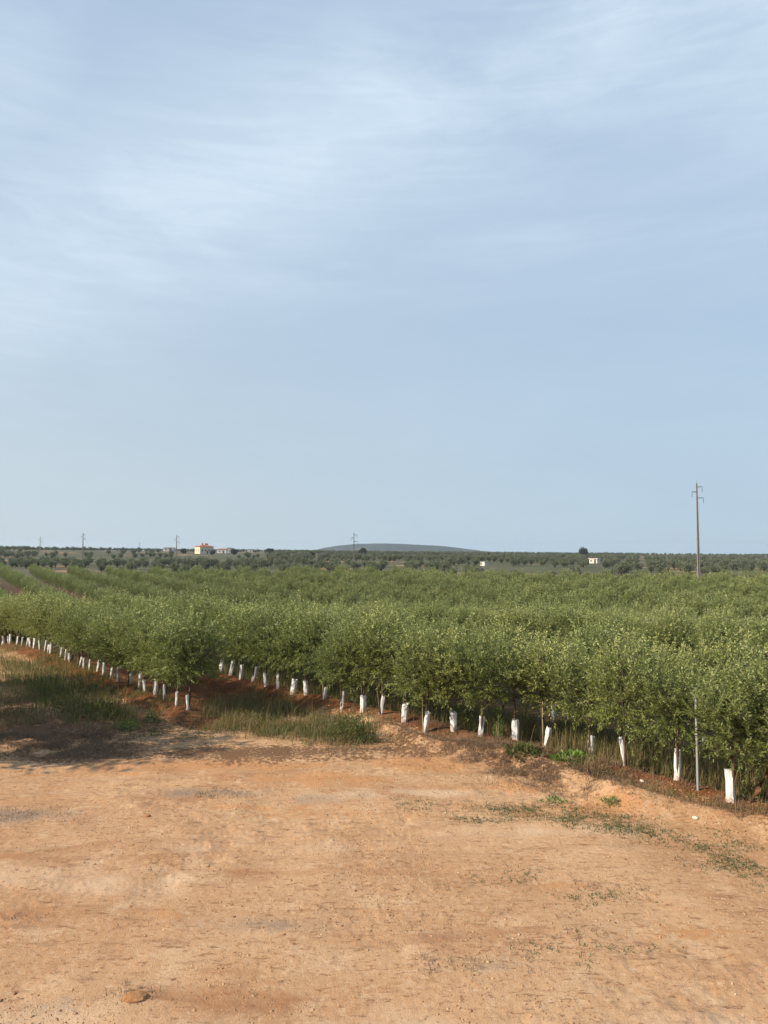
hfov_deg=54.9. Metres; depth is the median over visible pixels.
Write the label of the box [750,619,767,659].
young olive tree
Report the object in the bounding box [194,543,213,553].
country house
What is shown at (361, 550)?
dark tree
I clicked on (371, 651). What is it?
young olive tree
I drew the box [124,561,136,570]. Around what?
grown olive tree
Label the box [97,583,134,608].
young olive tree
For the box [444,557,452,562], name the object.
grown olive tree
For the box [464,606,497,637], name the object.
young olive tree
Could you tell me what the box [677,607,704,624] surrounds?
young olive tree
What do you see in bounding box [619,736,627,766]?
tree guard
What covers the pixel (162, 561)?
grown olive tree
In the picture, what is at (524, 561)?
grown olive tree
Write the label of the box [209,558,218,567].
grown olive tree
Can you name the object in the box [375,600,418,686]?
young olive tree
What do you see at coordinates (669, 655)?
young olive tree
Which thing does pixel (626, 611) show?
young olive tree
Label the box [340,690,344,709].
tree guard
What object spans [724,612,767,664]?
young olive tree
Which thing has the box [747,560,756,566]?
grown olive tree
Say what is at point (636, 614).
young olive tree
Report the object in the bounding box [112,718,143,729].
patch of tall grass
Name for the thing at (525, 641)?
young olive tree
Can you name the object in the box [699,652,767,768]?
young olive tree
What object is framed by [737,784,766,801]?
leafy bush
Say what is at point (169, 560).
grown olive tree
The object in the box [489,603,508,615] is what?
young olive tree
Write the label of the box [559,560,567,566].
grown olive tree
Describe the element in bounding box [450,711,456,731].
tree guard
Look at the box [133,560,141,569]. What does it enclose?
grown olive tree
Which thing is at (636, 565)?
grown olive tree
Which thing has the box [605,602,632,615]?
young olive tree
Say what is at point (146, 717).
leafy bush
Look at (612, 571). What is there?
grown olive tree
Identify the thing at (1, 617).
young olive tree
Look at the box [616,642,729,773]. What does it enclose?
young olive tree
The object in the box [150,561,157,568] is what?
grown olive tree
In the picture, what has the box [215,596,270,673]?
young olive tree
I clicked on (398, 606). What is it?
young olive tree
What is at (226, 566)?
grown olive tree
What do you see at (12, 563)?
grown olive tree
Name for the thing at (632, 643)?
young olive tree
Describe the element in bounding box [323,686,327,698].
tree guard
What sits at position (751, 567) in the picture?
grown olive tree
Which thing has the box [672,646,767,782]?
young olive tree
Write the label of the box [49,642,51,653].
tree guard
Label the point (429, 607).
young olive tree
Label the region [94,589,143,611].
young olive tree
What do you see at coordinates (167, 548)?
outbuilding
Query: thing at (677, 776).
tree guard
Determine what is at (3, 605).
young olive tree
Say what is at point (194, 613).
young olive tree
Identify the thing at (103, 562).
grown olive tree
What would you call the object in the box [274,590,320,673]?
young olive tree
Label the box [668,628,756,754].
young olive tree
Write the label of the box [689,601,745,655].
young olive tree
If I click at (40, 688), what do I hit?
patch of tall grass
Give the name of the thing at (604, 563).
grown olive tree
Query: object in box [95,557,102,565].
grown olive tree
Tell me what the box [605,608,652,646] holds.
young olive tree
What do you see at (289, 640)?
young olive tree
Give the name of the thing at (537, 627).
young olive tree
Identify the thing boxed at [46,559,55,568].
grown olive tree
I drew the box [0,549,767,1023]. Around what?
ground
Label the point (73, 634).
young olive tree
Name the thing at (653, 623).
young olive tree
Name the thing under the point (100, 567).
grown olive tree
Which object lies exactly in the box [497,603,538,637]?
young olive tree
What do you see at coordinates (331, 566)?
grown olive tree
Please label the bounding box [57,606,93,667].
young olive tree
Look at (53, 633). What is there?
young olive tree
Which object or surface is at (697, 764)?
metal post
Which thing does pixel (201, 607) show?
young olive tree
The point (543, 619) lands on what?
young olive tree
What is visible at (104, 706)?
patch of tall grass
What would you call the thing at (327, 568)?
grown olive tree
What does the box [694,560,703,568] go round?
grown olive tree
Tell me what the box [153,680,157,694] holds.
tree guard
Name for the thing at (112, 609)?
young olive tree
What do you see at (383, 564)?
grown olive tree
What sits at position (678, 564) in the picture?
grown olive tree
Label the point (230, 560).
grown olive tree
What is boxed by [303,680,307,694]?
tree guard
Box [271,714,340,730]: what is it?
patch of tall grass
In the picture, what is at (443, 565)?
grown olive tree
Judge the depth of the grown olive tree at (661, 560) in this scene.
218.84 m
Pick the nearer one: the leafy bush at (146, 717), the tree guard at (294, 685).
the leafy bush at (146, 717)
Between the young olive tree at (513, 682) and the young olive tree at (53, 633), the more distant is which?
the young olive tree at (53, 633)
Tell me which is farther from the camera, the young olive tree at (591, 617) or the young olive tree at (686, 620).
the young olive tree at (686, 620)
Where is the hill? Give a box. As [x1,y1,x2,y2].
[318,543,486,551]
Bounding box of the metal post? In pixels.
[694,687,698,790]
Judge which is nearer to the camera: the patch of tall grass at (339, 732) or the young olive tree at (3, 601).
the patch of tall grass at (339, 732)
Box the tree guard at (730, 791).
[724,768,736,802]
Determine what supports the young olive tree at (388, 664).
on the ground at (84, 949)
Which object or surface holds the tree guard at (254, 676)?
on the ground at (84, 949)
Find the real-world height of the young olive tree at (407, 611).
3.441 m
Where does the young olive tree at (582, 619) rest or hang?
on the ground at (84, 949)
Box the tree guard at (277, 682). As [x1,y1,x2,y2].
[276,673,279,688]
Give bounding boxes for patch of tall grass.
[0,689,46,716]
[10,682,69,698]
[68,697,123,720]
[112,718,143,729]
[211,709,262,728]
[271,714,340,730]
[315,712,380,744]
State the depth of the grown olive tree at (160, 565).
209.60 m
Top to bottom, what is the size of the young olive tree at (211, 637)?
3.915 m
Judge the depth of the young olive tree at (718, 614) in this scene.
54.79 m
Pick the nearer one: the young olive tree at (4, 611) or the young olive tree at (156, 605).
the young olive tree at (156, 605)
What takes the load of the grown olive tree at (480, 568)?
on the ground at (84, 949)
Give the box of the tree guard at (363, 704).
[360,694,366,711]
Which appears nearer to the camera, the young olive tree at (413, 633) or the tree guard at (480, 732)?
the tree guard at (480, 732)
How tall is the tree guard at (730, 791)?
0.779 m
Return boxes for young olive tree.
[0,585,38,644]
[0,587,28,643]
[0,588,37,636]
[0,590,13,643]
[0,599,14,635]
[0,600,18,635]
[1,596,28,641]
[2,630,26,643]
[7,592,28,637]
[13,586,48,646]
[14,591,61,651]
[15,602,46,640]
[20,587,66,643]
[20,591,41,645]
[25,590,65,639]
[32,593,73,652]
[42,591,101,665]
[42,606,69,657]
[43,589,106,662]
[56,594,102,661]
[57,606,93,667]
[67,591,121,662]
[78,604,124,658]
[81,603,131,678]
[82,601,143,668]
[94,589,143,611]
[94,611,145,683]
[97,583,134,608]
[103,594,139,610]
[105,593,171,686]
[111,595,153,612]
[111,616,153,679]
[114,598,191,680]
[122,593,164,614]
[131,596,169,615]
[133,617,218,696]
[134,618,178,696]
[140,599,241,707]
[146,594,185,618]
[157,588,209,650]
[172,587,230,668]
[175,602,214,662]
[196,587,231,656]
[201,597,236,657]
[206,595,249,664]
[215,594,273,677]
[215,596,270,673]
[230,598,294,676]
[235,595,271,660]
[245,592,317,680]
[254,607,322,683]
[271,596,343,680]
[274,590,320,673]
[289,595,356,698]
[298,598,347,649]
[304,619,369,706]
[317,602,403,699]
[326,608,367,676]
[327,601,348,615]
[342,596,423,714]
[353,599,409,663]
[355,599,376,619]
[364,630,445,704]
[369,596,396,614]
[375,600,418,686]
[383,613,472,730]
[390,598,409,619]
[392,615,430,680]
[398,603,420,622]
[404,611,460,665]
[407,595,444,631]
[410,615,466,646]
[411,619,496,718]
[415,600,453,626]
[422,599,452,628]
[432,612,512,728]
[434,607,457,630]
[441,620,493,704]
[445,600,486,634]
[445,603,478,626]
[463,620,512,709]
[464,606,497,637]
[465,631,556,719]
[468,611,539,713]
[473,604,507,641]
[487,606,520,634]
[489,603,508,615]
[489,620,560,713]
[492,602,526,634]
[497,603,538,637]
[497,627,592,744]
[517,600,536,614]
[521,599,555,637]
[528,600,578,649]
[529,625,574,704]
[530,612,560,649]
[535,627,635,747]
[543,597,590,645]
[556,612,625,725]
[562,607,605,645]
[564,608,650,732]
[567,620,680,766]
[576,605,631,641]
[587,624,665,739]
[588,603,634,638]
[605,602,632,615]
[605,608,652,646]
[615,604,638,618]
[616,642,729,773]
[621,616,676,655]
[623,607,648,619]
[626,608,656,626]
[630,631,701,744]
[632,614,665,652]
[637,600,693,659]
[656,616,706,665]
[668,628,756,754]
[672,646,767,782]
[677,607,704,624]
[679,615,767,756]
[686,610,738,661]
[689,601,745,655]
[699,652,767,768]
[704,606,727,621]
[706,628,767,802]
[713,612,746,654]
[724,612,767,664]
[724,616,753,652]
[742,612,767,663]
[742,673,767,766]
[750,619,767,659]
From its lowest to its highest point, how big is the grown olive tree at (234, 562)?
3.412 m
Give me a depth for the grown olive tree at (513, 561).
253.91 m
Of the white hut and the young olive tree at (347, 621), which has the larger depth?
the white hut
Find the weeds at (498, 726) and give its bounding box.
[492,701,504,736]
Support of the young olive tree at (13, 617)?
on the ground at (84, 949)
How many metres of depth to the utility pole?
120.91 m
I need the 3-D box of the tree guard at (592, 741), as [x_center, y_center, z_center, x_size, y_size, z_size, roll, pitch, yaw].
[5.587,6.383,20.006,0.189,0.691,0.129,4,0,18]
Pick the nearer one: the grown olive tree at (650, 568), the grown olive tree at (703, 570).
the grown olive tree at (703, 570)
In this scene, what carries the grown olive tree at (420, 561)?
on the ground at (84, 949)
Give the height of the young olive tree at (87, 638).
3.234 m
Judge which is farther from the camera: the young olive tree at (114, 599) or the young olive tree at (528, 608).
the young olive tree at (528, 608)
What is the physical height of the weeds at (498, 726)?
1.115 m
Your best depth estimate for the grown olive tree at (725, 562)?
243.31 m
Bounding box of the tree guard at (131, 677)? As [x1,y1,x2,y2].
[129,672,132,683]
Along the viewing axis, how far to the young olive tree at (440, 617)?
45.92 m
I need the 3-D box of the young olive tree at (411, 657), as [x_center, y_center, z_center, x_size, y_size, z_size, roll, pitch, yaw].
[1.421,4.968,22.599,3.018,3.782,3.084,0,-1,19]
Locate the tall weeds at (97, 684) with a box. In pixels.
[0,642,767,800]
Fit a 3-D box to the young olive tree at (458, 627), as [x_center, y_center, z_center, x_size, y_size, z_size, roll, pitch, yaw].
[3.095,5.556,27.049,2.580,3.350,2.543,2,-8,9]
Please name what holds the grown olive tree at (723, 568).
on the ground at (84, 949)
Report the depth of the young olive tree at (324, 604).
33.30 m
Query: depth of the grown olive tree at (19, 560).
232.36 m
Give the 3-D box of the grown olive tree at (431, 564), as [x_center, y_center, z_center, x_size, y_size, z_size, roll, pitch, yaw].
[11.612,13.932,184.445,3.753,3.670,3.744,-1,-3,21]
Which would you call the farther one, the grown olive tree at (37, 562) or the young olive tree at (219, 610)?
the grown olive tree at (37, 562)
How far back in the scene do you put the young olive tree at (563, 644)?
24.20 m
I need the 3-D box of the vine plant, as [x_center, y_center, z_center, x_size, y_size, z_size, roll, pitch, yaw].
[4.792,6.291,18.787,1.282,0.520,0.983,2,-4,-33]
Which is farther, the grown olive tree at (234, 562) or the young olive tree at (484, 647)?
the grown olive tree at (234, 562)
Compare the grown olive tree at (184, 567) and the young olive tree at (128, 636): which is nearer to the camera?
the young olive tree at (128, 636)
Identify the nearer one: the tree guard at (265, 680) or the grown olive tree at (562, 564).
the tree guard at (265, 680)
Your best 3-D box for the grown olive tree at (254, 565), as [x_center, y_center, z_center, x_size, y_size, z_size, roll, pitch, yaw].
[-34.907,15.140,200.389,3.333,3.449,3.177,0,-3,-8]
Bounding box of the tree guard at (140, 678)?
[138,671,141,687]
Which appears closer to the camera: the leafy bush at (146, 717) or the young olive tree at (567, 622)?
the leafy bush at (146, 717)
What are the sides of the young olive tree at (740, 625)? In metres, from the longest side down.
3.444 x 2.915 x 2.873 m
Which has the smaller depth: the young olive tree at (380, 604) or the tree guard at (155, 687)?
the tree guard at (155, 687)
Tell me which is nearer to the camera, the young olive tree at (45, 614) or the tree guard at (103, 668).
the tree guard at (103, 668)
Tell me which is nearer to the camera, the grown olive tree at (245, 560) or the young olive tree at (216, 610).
the young olive tree at (216, 610)
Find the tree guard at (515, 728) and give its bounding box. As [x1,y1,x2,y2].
[511,719,518,740]
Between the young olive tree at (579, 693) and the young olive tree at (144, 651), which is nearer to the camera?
the young olive tree at (579, 693)
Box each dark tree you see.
[231,548,237,554]
[357,548,367,554]
[579,547,587,554]
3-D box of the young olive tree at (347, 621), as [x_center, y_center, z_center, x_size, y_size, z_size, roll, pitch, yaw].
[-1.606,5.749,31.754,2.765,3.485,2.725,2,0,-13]
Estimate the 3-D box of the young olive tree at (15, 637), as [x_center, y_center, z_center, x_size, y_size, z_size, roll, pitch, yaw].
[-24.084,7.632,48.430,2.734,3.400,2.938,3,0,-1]
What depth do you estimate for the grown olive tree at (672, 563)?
225.07 m
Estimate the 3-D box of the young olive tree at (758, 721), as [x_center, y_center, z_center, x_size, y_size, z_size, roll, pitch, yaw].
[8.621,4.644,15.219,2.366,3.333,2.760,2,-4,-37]
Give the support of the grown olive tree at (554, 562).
on the ground at (84, 949)
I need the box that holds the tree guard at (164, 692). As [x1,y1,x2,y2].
[163,684,165,698]
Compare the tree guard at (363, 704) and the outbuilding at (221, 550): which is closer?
the tree guard at (363, 704)
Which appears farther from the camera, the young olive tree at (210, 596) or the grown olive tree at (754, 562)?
the grown olive tree at (754, 562)
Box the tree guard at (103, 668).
[102,662,105,674]
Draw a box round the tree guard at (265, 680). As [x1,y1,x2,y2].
[263,672,267,686]
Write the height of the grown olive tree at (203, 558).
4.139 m
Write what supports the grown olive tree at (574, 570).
on the ground at (84, 949)
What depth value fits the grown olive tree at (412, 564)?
193.51 m
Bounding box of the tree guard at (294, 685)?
[290,678,297,693]
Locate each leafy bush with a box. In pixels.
[139,709,159,722]
[537,795,571,803]
[597,795,619,805]
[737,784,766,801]
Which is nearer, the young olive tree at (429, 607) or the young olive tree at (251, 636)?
the young olive tree at (251, 636)
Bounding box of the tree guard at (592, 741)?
[587,735,594,756]
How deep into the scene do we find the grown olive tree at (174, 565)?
200.08 m
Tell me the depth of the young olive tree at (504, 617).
41.26 m
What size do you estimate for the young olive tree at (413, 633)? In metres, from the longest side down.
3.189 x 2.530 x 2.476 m
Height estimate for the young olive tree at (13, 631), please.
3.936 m
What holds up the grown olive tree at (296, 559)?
on the ground at (84, 949)
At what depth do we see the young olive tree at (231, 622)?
30.12 m
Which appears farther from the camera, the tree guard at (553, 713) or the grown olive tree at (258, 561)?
the grown olive tree at (258, 561)
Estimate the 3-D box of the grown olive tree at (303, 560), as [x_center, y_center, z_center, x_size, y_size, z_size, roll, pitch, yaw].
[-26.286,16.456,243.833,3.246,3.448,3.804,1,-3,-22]
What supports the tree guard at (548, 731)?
on the ground at (84, 949)
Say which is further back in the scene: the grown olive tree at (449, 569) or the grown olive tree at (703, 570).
the grown olive tree at (703, 570)
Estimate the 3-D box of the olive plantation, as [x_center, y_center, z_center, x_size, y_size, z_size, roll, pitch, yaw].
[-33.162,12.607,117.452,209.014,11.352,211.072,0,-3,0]
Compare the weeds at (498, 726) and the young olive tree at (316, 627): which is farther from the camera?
the young olive tree at (316, 627)
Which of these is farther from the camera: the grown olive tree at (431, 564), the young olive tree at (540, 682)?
the grown olive tree at (431, 564)
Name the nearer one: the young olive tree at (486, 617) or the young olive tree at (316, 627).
the young olive tree at (316, 627)
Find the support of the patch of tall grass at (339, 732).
on the ground at (84, 949)
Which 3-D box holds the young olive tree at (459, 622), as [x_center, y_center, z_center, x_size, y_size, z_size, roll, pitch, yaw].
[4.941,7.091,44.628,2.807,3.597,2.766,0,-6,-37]
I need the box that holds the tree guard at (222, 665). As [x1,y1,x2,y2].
[219,659,223,672]
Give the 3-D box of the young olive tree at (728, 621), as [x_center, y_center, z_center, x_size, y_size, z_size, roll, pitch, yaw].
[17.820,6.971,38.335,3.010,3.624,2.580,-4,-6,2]
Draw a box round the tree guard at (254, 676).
[251,666,257,681]
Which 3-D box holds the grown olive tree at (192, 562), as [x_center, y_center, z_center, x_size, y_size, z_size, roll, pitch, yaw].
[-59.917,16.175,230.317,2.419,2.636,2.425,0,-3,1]
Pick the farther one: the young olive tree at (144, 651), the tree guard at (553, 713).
the young olive tree at (144, 651)
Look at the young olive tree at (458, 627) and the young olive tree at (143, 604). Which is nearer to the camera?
the young olive tree at (458, 627)
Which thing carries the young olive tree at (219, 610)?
on the ground at (84, 949)
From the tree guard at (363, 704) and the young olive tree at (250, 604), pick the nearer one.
the tree guard at (363, 704)
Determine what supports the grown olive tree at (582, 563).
on the ground at (84, 949)
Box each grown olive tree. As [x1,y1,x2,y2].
[7,559,16,566]
[17,557,26,566]
[19,558,30,568]
[28,557,36,565]
[33,558,41,565]
[39,559,48,567]
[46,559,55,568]
[50,556,61,566]
[66,557,78,565]
[75,563,84,568]
[81,559,90,566]
[84,556,93,565]
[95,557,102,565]
[97,563,105,571]
[100,560,107,565]
[112,557,123,566]
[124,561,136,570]
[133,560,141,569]
[141,559,148,567]
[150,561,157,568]
[156,558,167,564]
[156,562,167,569]
[165,557,175,564]
[169,560,179,571]
[178,564,189,571]
[188,560,194,567]
[198,556,209,565]
[201,559,209,568]
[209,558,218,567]
[221,561,230,570]
[225,557,233,565]
[231,559,239,568]
[241,558,251,566]
[249,562,260,572]
[250,558,261,563]
[259,557,267,567]
[273,558,284,566]
[276,561,291,572]
[293,556,300,563]
[299,557,307,565]
[313,560,324,569]
[323,563,333,571]
[329,562,340,571]
[348,561,359,569]
[365,561,381,570]
[376,559,386,570]
[405,560,418,569]
[418,559,423,568]
[424,561,436,569]
[438,561,451,571]
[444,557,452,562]
[445,566,457,573]
[469,563,483,572]
[510,558,516,565]
[521,558,527,564]
[551,559,559,567]
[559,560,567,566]
[568,565,581,575]
[579,559,587,567]
[600,559,609,568]
[600,567,616,575]
[614,562,630,575]
[632,562,643,570]
[646,560,658,570]
[647,565,654,571]
[655,562,669,574]
[657,558,667,563]
[669,559,677,568]
[674,561,685,570]
[678,562,695,573]
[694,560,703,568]
[700,567,709,574]
[704,559,713,566]
[709,565,719,572]
[719,564,729,572]
[721,559,730,566]
[728,560,737,570]
[738,563,747,571]
[744,564,754,571]
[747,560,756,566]
[757,560,767,572]
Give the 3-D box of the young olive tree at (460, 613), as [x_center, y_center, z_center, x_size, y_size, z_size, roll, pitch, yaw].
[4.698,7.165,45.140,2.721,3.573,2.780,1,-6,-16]
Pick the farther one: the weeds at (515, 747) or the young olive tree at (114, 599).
the young olive tree at (114, 599)
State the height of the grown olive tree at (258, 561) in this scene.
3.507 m
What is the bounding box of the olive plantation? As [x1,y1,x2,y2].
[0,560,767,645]
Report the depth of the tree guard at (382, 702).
24.10 m
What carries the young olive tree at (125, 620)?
on the ground at (84, 949)
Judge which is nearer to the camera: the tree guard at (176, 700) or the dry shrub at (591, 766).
the dry shrub at (591, 766)
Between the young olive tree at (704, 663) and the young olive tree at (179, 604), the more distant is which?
the young olive tree at (179, 604)
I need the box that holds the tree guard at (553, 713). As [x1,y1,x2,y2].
[551,703,555,722]
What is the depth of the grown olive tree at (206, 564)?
215.26 m
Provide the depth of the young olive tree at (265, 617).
28.82 m
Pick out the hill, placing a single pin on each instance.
(390, 547)
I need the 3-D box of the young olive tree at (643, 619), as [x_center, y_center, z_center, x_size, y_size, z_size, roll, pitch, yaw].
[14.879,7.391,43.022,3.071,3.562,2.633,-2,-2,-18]
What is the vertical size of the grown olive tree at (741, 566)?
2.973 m
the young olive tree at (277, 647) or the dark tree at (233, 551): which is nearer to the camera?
the young olive tree at (277, 647)
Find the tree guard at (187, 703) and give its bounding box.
[186,695,189,709]
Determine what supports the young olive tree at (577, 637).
on the ground at (84, 949)
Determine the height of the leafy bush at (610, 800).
0.242 m
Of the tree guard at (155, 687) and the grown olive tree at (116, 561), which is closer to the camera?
the tree guard at (155, 687)
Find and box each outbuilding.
[163,547,175,551]
[216,548,227,552]
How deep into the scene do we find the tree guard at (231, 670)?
32.04 m
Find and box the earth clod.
[122,990,147,1002]
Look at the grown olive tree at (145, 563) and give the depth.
229.91 m
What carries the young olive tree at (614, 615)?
on the ground at (84, 949)
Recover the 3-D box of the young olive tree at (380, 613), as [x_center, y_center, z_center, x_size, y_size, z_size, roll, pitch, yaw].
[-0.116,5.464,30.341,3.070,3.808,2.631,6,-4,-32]
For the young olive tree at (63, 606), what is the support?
on the ground at (84, 949)
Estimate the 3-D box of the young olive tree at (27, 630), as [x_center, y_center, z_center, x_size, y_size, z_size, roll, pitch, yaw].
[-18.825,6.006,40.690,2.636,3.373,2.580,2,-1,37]
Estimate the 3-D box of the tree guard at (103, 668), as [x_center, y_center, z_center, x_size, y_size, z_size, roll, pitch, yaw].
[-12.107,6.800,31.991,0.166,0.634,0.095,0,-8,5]
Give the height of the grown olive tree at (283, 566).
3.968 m
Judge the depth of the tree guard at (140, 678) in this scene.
28.95 m
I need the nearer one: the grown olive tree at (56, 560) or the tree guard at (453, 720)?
the tree guard at (453, 720)
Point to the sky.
(482, 275)
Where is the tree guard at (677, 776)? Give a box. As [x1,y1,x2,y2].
[674,748,681,780]
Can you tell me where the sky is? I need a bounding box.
[0,0,767,553]
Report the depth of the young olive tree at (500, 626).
25.65 m
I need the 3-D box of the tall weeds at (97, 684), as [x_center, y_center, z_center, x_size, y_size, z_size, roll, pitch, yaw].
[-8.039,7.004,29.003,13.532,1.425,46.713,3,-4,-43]
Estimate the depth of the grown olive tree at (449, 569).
165.90 m
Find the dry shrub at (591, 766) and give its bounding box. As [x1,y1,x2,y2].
[548,753,622,778]
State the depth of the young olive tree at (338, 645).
24.67 m
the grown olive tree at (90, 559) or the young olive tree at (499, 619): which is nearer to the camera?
the young olive tree at (499, 619)
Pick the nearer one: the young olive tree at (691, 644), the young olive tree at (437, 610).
the young olive tree at (691, 644)
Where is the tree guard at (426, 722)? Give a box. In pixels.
[423,711,430,732]
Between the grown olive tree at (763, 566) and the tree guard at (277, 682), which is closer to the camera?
the tree guard at (277, 682)
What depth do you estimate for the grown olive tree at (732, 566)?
219.44 m
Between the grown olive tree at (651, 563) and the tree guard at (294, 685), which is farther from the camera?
the grown olive tree at (651, 563)
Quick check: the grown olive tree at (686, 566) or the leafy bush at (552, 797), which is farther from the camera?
the grown olive tree at (686, 566)
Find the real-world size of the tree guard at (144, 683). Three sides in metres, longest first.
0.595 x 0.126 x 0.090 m
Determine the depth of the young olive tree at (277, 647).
27.84 m
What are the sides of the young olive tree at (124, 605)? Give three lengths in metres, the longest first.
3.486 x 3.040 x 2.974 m
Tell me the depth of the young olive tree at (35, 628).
38.04 m
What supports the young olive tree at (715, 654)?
on the ground at (84, 949)
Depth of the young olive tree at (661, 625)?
32.61 m
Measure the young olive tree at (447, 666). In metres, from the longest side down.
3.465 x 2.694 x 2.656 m
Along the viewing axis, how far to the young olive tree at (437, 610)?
46.75 m
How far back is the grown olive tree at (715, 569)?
184.33 m
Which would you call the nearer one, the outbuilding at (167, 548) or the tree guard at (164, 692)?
the tree guard at (164, 692)
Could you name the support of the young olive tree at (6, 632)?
on the ground at (84, 949)
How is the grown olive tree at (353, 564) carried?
on the ground at (84, 949)
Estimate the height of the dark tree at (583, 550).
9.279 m
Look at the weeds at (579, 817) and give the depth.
14.86 m
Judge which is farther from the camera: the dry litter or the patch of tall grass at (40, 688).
the patch of tall grass at (40, 688)
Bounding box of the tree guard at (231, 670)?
[228,661,234,675]
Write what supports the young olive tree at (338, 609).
on the ground at (84, 949)
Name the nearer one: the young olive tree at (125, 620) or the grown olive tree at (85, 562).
the young olive tree at (125, 620)
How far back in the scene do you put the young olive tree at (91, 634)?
29.96 m
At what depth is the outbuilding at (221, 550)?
556.71 m
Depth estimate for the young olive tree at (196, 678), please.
25.16 m
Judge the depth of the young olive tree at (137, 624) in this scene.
27.21 m
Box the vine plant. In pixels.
[547,748,600,765]
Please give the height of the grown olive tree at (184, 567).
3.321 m
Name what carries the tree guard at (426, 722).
on the ground at (84, 949)
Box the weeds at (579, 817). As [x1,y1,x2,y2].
[105,719,767,970]
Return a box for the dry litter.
[0,711,767,1023]
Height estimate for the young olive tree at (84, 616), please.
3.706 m
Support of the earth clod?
on the ground at (84, 949)
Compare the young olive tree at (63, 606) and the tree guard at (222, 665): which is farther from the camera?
the young olive tree at (63, 606)
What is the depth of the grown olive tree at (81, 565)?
211.42 m
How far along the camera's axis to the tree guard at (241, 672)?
31.21 m
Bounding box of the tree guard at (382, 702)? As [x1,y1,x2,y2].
[380,695,384,714]
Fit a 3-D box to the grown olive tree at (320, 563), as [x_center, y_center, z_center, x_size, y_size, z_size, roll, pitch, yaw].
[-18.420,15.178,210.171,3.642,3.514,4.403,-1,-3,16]
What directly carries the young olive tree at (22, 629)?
on the ground at (84, 949)
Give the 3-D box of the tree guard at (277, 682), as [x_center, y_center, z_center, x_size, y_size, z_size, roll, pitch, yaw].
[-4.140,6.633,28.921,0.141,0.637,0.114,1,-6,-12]
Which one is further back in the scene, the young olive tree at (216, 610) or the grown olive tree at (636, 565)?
the grown olive tree at (636, 565)
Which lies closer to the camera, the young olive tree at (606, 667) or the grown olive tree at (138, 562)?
the young olive tree at (606, 667)
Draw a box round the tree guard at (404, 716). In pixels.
[401,703,408,722]
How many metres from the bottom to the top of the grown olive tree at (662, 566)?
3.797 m
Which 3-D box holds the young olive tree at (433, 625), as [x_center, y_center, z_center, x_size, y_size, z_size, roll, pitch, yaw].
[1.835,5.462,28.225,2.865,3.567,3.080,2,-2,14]
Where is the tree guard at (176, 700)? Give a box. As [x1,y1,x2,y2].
[175,691,177,706]
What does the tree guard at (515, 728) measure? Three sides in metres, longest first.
0.694 x 0.233 x 0.167 m
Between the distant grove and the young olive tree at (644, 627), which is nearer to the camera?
the young olive tree at (644, 627)
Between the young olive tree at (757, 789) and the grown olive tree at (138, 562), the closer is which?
the young olive tree at (757, 789)
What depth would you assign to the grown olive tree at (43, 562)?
228.93 m
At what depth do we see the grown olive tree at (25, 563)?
219.93 m
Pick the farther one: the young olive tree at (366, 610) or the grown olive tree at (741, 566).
the grown olive tree at (741, 566)
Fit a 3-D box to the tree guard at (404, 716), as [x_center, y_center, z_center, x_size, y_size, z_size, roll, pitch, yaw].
[0.652,6.349,23.331,0.221,0.651,0.169,-1,-3,23]
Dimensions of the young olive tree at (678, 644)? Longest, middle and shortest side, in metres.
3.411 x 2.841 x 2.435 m
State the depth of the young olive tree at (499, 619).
42.09 m
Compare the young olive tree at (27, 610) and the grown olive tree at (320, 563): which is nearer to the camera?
the young olive tree at (27, 610)
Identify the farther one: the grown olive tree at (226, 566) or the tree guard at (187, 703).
the grown olive tree at (226, 566)
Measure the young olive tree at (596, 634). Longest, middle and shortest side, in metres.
3.969 x 3.102 x 2.886 m
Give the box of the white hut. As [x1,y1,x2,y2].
[588,558,601,562]
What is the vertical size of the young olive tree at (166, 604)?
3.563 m
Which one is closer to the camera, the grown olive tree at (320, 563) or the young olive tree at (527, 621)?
the young olive tree at (527, 621)
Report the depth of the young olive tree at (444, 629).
27.75 m
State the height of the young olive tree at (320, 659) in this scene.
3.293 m
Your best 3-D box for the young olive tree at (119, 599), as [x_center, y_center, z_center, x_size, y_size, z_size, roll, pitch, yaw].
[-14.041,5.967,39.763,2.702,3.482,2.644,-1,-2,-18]
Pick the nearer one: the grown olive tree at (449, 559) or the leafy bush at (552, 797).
the leafy bush at (552, 797)
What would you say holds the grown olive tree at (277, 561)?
on the ground at (84, 949)
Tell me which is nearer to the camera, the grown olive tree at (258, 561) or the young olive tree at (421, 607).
the young olive tree at (421, 607)
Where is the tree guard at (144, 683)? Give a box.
[142,679,145,692]
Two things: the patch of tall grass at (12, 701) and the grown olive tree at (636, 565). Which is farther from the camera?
the grown olive tree at (636, 565)
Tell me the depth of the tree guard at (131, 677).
29.62 m
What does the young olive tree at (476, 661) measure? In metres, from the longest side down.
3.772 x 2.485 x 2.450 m
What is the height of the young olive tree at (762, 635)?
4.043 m
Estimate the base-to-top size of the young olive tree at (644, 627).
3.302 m
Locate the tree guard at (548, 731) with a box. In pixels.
[543,726,551,746]
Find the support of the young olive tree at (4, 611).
on the ground at (84, 949)
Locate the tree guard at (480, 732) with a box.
[478,715,484,736]
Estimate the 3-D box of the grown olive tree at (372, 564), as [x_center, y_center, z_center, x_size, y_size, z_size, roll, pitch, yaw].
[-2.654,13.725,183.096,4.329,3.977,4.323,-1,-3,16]
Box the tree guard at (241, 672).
[239,664,243,679]
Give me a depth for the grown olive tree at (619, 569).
175.63 m
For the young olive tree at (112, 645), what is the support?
on the ground at (84, 949)
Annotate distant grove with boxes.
[0,545,767,564]
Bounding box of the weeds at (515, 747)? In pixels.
[504,740,543,761]

